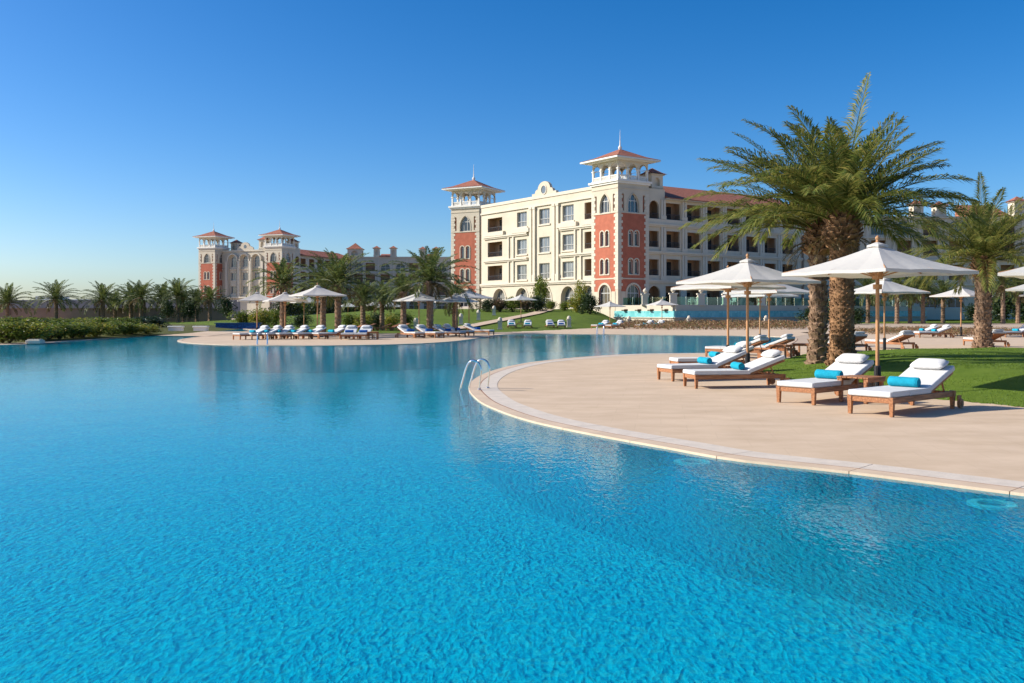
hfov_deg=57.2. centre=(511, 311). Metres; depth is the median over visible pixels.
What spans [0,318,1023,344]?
ground
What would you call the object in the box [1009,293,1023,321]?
shrub
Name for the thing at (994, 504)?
pool lamp
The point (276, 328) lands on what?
sun lounger
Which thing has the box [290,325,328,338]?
sun lounger
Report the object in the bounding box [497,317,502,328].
path light
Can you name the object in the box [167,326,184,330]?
stone bench
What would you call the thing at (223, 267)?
hotel block
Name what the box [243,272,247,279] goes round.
window
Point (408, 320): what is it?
shrub
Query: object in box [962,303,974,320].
shrub
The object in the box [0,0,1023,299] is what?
sky
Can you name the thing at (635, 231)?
window
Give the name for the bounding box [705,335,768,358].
sun lounger
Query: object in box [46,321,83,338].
shrub
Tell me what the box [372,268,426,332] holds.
date palm
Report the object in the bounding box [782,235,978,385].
parasol
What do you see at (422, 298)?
parasol
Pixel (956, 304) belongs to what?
window
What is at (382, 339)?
pool deck
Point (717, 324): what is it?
flower bed
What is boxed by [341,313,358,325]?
shrub
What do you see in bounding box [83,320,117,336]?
shrub
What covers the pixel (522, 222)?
window
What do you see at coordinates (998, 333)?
sun lounger
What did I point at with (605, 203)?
window
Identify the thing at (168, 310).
shrub
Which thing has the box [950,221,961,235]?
window
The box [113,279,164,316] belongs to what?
date palm
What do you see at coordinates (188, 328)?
bank
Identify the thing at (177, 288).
date palm
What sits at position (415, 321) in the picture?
path light
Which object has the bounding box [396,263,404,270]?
window
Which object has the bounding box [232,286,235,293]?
window
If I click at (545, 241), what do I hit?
window
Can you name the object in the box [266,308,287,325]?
shrub
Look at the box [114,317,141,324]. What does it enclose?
shrub
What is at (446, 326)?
sun lounger
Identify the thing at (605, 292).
window
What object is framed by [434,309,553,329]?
garden path
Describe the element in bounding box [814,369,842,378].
rolled towel
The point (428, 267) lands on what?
date palm
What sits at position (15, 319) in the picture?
shrub
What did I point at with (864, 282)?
date palm
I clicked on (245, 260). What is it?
window
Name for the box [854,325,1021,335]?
flower bed
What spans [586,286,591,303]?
window
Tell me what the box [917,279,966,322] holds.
date palm
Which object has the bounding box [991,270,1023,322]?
date palm
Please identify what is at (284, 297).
parasol
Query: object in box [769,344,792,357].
side table
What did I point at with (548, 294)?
window
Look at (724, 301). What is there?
pillar
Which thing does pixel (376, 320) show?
shrub
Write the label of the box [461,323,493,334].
sun lounger
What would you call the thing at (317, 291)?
parasol
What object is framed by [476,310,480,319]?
path light
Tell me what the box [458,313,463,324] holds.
path light
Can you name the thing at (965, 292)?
parasol
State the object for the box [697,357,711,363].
rolled towel
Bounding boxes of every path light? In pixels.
[413,318,417,330]
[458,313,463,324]
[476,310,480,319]
[492,306,495,314]
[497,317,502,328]
[566,316,571,326]
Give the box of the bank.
[0,324,232,342]
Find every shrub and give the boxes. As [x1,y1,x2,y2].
[0,316,40,327]
[0,319,24,342]
[0,321,29,342]
[6,319,60,341]
[17,322,56,336]
[35,317,60,325]
[41,322,70,339]
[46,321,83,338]
[49,317,76,323]
[61,317,93,324]
[62,320,94,337]
[68,320,97,336]
[74,317,101,326]
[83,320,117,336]
[90,316,118,323]
[103,321,128,334]
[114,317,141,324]
[117,316,156,326]
[119,321,141,334]
[128,324,152,333]
[138,323,162,333]
[139,314,171,326]
[159,299,178,319]
[180,298,201,318]
[214,295,237,316]
[226,310,254,322]
[248,308,274,326]
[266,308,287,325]
[268,302,301,315]
[286,313,314,326]
[289,303,311,315]
[302,297,334,314]
[332,297,358,312]
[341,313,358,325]
[352,314,372,329]
[358,299,379,311]
[369,310,379,326]
[384,312,399,328]
[395,311,414,325]
[475,298,497,311]
[491,297,505,311]
[501,296,523,311]
[513,300,533,311]
[527,294,547,311]
[529,275,549,307]
[544,299,557,308]
[557,301,569,310]
[566,292,586,312]
[574,279,587,297]
[577,291,603,313]
[794,307,826,321]
[854,307,870,324]
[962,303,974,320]
[991,292,1021,321]
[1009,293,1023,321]
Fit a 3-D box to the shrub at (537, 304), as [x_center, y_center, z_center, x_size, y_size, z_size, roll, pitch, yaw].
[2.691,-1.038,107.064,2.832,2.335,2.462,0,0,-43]
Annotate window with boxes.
[204,254,209,262]
[232,256,235,266]
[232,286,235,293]
[243,256,247,266]
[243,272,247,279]
[243,286,247,293]
[255,256,259,266]
[270,302,276,308]
[271,252,275,261]
[354,263,362,270]
[381,263,389,270]
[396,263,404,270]
[409,301,417,308]
[437,302,446,308]
[460,290,470,306]
[461,216,469,231]
[461,246,463,257]
[497,290,504,299]
[518,212,526,226]
[518,239,526,253]
[519,265,526,279]
[519,289,526,307]
[540,208,549,223]
[540,237,549,252]
[540,263,549,278]
[543,288,550,305]
[564,204,573,220]
[564,234,573,249]
[564,261,573,277]
[565,287,573,307]
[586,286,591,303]
[600,285,609,303]
[601,195,608,212]
[627,285,638,304]
[628,194,637,212]
[629,231,631,245]
[629,259,631,273]
[635,231,636,245]
[854,294,858,305]
[870,295,885,305]
[871,226,883,234]
[899,295,907,305]
[925,297,936,307]
[948,297,962,307]
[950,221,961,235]
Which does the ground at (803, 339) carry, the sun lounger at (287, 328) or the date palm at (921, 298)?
the date palm at (921, 298)
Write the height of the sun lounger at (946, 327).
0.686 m
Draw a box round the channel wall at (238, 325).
[214,323,261,328]
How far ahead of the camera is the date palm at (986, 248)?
34.20 m
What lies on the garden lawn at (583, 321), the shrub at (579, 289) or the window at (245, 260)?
the shrub at (579, 289)
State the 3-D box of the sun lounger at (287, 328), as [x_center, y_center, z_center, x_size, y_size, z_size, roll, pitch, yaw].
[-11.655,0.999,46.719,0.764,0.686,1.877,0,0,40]
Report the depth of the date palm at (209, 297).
113.76 m
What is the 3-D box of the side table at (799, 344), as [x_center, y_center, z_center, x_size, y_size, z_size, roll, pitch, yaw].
[8.900,1.151,28.700,0.520,0.383,0.510,0,0,40]
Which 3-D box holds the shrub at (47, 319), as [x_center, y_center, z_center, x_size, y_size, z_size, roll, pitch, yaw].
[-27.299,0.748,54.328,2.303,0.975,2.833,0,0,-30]
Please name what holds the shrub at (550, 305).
on the garden lawn at (583, 321)
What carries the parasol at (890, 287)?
on the pool deck at (631, 393)
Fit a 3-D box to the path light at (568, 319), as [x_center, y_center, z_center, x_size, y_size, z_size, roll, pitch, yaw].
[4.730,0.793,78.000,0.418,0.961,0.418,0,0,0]
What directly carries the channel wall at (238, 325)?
on the pool coping
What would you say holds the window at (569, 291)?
in the hotel building
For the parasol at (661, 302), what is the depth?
79.62 m
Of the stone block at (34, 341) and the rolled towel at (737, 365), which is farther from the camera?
the stone block at (34, 341)
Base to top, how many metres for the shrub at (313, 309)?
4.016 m
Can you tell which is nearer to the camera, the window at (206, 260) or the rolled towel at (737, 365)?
the rolled towel at (737, 365)
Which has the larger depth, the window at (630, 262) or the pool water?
the window at (630, 262)
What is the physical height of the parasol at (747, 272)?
2.600 m
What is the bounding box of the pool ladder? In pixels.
[458,358,489,436]
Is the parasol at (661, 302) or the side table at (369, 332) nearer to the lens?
the side table at (369, 332)
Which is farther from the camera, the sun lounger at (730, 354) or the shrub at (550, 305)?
the shrub at (550, 305)
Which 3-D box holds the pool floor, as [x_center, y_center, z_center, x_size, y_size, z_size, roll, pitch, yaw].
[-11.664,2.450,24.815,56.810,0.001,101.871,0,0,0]
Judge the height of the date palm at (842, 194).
6.897 m
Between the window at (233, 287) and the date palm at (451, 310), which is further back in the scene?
the window at (233, 287)
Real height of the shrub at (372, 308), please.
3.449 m
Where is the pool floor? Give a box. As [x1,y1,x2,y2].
[0,353,1023,682]
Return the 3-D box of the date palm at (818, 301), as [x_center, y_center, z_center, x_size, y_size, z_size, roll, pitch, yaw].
[7.281,-1.718,22.935,5.919,6.209,6.147,0,0,44]
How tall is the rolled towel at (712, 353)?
0.138 m
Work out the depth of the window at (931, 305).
148.26 m
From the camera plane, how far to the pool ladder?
16.37 m
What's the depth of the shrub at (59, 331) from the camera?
44.45 m
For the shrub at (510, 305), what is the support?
on the garden lawn at (583, 321)
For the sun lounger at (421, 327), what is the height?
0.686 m
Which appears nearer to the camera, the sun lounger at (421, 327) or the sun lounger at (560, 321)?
the sun lounger at (421, 327)
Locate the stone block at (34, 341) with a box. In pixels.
[25,339,44,343]
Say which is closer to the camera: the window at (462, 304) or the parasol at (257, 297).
the parasol at (257, 297)
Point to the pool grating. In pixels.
(493, 392)
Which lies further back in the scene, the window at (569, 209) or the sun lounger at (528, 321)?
the window at (569, 209)
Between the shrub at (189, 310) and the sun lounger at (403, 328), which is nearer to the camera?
the sun lounger at (403, 328)
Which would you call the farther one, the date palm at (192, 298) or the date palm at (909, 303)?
the date palm at (192, 298)
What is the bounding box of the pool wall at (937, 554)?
[1,344,1023,641]
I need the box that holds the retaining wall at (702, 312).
[613,305,927,322]
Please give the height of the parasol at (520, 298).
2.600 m
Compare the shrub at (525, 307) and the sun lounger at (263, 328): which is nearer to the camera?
the sun lounger at (263, 328)
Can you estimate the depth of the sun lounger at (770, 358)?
16.70 m
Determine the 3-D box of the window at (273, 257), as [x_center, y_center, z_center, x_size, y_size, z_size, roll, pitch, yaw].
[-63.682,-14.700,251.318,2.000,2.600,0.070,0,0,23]
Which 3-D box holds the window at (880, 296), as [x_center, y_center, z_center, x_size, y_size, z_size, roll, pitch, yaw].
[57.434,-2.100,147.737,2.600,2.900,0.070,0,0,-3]
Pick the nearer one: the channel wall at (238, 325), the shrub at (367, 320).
the shrub at (367, 320)
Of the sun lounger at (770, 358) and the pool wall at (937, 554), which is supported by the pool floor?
the pool wall at (937, 554)
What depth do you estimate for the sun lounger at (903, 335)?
33.98 m
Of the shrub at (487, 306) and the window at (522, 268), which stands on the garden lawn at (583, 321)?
the shrub at (487, 306)
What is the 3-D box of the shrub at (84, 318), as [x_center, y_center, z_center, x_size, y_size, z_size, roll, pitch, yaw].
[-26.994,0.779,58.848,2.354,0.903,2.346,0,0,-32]
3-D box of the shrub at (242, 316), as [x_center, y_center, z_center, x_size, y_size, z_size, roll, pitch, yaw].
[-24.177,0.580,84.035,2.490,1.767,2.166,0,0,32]
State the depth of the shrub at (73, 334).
46.62 m
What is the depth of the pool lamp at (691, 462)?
8.58 m
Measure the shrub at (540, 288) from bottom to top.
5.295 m
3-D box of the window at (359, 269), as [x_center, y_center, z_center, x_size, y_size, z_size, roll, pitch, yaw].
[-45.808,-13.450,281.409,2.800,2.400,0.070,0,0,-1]
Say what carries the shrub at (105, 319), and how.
on the bank
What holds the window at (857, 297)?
in the hotel wing at (952, 311)
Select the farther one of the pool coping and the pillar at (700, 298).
the pillar at (700, 298)
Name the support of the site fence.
on the ground at (803, 339)
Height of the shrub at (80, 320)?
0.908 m
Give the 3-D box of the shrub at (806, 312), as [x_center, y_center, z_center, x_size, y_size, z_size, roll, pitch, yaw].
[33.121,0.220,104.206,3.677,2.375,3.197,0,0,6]
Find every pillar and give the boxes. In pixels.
[641,288,649,305]
[668,290,677,304]
[696,290,705,304]
[721,291,730,305]
[758,298,766,305]
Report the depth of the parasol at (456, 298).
51.67 m
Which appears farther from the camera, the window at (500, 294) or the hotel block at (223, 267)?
the hotel block at (223, 267)
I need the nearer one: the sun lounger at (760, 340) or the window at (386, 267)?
the sun lounger at (760, 340)
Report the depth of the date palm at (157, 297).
121.45 m
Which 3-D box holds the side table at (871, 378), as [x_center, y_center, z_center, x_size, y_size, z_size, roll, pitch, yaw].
[5.220,1.151,14.050,0.520,0.383,0.510,0,0,-40]
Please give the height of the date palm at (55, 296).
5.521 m
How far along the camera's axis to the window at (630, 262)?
126.60 m
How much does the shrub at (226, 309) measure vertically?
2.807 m
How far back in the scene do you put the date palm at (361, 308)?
66.83 m
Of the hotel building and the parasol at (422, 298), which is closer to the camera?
the parasol at (422, 298)
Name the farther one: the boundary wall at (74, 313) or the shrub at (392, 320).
the boundary wall at (74, 313)
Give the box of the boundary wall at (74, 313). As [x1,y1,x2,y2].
[0,308,231,321]
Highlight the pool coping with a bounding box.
[5,329,1023,497]
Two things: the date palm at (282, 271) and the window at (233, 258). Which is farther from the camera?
the window at (233, 258)
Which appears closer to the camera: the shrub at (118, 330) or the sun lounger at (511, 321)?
the shrub at (118, 330)
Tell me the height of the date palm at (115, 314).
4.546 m
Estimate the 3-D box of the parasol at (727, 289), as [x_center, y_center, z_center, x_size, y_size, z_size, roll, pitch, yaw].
[5.745,0.050,25.000,2.121,2.600,2.121,0,0,-35]
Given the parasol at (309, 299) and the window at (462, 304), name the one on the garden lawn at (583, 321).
the parasol at (309, 299)
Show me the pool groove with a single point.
(671, 443)
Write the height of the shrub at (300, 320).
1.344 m
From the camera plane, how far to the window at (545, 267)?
139.79 m
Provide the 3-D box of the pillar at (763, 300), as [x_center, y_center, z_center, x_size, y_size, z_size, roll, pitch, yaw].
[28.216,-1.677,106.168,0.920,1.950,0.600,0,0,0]
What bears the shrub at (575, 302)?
on the garden lawn at (583, 321)
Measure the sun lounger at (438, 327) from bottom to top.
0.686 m
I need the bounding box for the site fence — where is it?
[0,300,239,316]
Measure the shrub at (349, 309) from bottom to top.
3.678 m
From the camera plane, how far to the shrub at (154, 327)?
55.72 m
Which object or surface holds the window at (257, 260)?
in the hotel block at (223, 267)
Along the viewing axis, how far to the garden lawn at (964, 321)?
112.88 m
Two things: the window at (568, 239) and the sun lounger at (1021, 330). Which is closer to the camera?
the sun lounger at (1021, 330)
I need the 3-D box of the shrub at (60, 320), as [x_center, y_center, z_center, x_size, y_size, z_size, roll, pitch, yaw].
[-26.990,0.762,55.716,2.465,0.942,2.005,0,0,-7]
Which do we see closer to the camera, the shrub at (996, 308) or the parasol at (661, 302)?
the parasol at (661, 302)
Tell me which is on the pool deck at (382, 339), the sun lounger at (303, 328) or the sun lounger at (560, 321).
the sun lounger at (303, 328)
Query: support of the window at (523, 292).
in the hotel building
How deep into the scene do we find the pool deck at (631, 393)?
12.22 m
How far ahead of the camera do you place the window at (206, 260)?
256.99 m
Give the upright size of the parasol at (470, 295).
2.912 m
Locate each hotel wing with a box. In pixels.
[346,243,450,308]
[801,196,1023,319]
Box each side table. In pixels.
[367,331,378,339]
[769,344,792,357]
[792,343,808,355]
[836,375,885,403]
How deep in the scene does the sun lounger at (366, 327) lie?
47.00 m
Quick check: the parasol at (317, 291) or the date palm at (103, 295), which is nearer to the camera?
the parasol at (317, 291)
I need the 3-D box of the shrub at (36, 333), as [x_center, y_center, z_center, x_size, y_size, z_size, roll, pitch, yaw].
[-20.892,0.823,40.909,1.865,1.024,2.242,0,0,17]
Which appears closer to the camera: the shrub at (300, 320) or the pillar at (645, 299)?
the shrub at (300, 320)
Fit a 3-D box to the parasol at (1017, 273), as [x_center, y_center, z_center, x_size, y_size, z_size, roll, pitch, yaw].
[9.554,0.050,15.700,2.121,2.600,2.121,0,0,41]
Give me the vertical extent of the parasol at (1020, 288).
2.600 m
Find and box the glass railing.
[632,297,899,305]
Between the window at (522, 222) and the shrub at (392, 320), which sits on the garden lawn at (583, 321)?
the shrub at (392, 320)
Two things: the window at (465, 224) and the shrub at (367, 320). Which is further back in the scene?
the window at (465, 224)
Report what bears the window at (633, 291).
in the hotel building
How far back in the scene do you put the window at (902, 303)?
148.01 m
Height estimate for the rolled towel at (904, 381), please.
0.138 m
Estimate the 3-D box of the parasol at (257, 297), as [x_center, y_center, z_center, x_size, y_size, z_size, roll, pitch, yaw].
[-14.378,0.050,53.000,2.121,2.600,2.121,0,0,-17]
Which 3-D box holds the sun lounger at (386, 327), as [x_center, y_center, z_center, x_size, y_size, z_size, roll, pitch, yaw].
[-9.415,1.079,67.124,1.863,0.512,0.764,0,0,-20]
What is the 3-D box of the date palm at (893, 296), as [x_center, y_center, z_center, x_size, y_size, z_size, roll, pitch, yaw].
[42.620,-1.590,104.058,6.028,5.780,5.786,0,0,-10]
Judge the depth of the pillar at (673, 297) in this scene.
98.12 m
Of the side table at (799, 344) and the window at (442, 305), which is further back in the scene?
the window at (442, 305)
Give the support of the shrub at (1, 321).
on the bank
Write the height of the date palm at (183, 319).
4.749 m
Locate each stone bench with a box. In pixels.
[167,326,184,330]
[192,326,209,330]
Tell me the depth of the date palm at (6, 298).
119.79 m
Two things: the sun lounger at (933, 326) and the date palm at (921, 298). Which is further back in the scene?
the date palm at (921, 298)
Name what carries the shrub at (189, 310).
on the garden lawn at (583, 321)
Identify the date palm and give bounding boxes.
[0,282,36,318]
[24,279,83,318]
[75,281,128,318]
[95,289,135,319]
[106,282,153,317]
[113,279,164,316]
[143,281,181,320]
[149,278,204,322]
[168,289,194,321]
[181,288,214,321]
[192,285,225,320]
[246,257,316,328]
[288,248,387,335]
[288,263,358,331]
[341,277,393,324]
[353,280,400,329]
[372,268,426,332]
[377,246,479,336]
[433,279,482,327]
[677,124,953,363]
[706,72,989,365]
[854,278,891,322]
[869,277,926,323]
[882,277,939,322]
[896,172,1023,347]
[896,276,950,323]
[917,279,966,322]
[972,265,1023,323]
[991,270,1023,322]
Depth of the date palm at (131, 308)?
121.78 m
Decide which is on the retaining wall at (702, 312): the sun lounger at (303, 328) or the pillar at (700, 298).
the pillar at (700, 298)
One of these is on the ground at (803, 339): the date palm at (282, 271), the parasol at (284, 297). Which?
the date palm at (282, 271)
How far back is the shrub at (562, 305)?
109.71 m
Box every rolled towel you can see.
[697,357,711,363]
[708,351,719,356]
[730,362,744,369]
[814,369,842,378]
[887,376,920,386]
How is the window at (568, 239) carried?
in the hotel building
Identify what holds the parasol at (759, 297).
on the pool deck at (631, 393)
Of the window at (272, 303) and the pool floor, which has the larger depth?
the window at (272, 303)
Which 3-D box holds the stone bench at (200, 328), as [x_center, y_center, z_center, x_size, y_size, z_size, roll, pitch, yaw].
[-18.985,1.002,57.384,0.900,0.295,0.500,0,0,0]
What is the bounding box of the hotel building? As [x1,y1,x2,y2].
[441,142,802,318]
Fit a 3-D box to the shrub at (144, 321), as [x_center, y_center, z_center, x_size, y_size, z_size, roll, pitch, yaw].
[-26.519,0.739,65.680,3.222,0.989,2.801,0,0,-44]
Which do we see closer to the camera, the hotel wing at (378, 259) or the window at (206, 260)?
the window at (206, 260)
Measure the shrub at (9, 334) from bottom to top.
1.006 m
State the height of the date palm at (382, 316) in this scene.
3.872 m
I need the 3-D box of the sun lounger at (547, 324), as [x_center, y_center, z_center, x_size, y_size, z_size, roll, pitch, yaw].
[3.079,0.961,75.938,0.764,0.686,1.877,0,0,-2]
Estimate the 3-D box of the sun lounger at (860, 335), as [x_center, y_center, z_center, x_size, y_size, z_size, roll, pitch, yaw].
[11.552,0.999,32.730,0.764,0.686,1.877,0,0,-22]
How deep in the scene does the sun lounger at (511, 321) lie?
75.28 m
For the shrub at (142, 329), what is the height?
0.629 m
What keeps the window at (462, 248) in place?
in the hotel building
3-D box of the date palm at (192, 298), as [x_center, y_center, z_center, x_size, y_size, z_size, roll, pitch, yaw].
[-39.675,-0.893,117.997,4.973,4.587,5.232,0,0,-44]
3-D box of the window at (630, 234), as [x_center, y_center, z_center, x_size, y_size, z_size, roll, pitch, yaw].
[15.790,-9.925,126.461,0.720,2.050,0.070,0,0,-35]
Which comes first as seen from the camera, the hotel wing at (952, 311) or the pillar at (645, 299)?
the pillar at (645, 299)
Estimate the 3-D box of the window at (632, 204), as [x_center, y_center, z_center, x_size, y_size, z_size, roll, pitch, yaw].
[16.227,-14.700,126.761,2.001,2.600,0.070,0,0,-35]
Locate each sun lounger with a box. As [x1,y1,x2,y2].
[232,325,272,339]
[245,325,285,339]
[258,325,297,339]
[273,325,311,338]
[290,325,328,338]
[312,325,349,338]
[340,325,359,339]
[354,325,374,339]
[373,323,393,330]
[395,324,424,337]
[413,324,444,337]
[430,324,465,336]
[440,324,474,335]
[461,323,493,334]
[507,320,515,327]
[523,320,532,327]
[545,320,554,327]
[557,320,565,327]
[591,320,610,328]
[605,320,624,328]
[657,345,746,380]
[669,341,753,364]
[683,349,789,388]
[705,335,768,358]
[754,334,799,356]
[776,353,874,404]
[827,331,871,350]
[847,358,963,416]
[865,330,918,348]
[911,324,941,336]
[914,324,954,337]
[963,329,1009,346]
[1005,325,1023,336]
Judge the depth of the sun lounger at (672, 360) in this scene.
20.95 m
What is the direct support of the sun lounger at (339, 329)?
on the pool deck at (382, 339)
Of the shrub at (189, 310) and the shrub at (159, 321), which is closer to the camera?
the shrub at (159, 321)
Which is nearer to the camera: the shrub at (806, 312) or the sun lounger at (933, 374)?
the sun lounger at (933, 374)
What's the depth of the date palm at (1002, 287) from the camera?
103.77 m
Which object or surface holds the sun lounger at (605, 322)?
on the pool deck at (382, 339)
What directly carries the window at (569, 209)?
in the hotel building
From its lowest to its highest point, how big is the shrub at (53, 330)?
0.934 m
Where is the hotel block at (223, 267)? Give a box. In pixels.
[192,225,351,315]
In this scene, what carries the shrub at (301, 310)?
on the garden lawn at (583, 321)
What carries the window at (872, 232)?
in the hotel wing at (952, 311)
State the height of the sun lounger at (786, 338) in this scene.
0.686 m
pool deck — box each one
[151,327,808,344]
[497,328,1023,486]
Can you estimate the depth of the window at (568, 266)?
135.03 m
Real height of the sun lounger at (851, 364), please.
0.686 m
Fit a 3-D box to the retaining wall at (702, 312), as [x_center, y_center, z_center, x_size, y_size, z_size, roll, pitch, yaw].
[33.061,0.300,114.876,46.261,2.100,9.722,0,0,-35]
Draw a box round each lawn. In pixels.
[164,309,624,333]
[760,347,1023,406]
[858,319,1023,323]
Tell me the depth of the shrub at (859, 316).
99.38 m
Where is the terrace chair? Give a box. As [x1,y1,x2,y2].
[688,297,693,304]
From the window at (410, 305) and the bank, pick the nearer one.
the bank
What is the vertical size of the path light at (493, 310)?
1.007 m
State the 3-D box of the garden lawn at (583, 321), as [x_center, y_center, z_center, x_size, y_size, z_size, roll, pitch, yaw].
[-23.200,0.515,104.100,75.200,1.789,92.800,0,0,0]
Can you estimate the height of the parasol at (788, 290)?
2.600 m
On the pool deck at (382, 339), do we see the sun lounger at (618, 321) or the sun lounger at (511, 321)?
the sun lounger at (618, 321)
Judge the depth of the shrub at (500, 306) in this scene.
106.58 m
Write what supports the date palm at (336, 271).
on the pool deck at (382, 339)
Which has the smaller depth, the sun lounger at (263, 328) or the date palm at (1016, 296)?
the sun lounger at (263, 328)
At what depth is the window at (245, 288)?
255.67 m
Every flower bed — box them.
[604,318,809,329]
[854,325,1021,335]
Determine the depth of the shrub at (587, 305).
100.66 m
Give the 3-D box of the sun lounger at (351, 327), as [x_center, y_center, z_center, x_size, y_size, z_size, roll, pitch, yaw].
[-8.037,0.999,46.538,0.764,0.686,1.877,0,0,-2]
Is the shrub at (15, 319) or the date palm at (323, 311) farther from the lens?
the date palm at (323, 311)
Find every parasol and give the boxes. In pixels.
[237,290,270,329]
[262,290,307,336]
[289,283,346,336]
[290,297,318,305]
[392,292,445,336]
[434,291,478,335]
[460,288,492,329]
[505,295,535,321]
[594,301,625,327]
[647,299,676,327]
[671,265,785,346]
[676,253,820,363]
[722,294,798,334]
[723,284,808,352]
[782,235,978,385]
[854,278,930,349]
[929,284,992,335]
[998,267,1023,278]
[1005,284,1023,291]
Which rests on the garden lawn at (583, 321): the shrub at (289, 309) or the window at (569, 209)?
the shrub at (289, 309)
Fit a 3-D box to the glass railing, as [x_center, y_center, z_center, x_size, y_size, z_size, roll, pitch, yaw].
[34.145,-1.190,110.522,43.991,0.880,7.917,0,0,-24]
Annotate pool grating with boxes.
[480,353,1023,487]
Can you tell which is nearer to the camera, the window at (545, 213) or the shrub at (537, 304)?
the shrub at (537, 304)
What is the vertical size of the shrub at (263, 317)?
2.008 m
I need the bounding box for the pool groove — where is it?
[24,329,1023,488]
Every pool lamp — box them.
[674,459,709,465]
[966,499,1017,510]
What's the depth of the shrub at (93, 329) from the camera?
47.92 m
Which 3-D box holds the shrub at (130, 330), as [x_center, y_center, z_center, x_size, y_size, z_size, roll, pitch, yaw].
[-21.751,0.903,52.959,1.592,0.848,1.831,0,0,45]

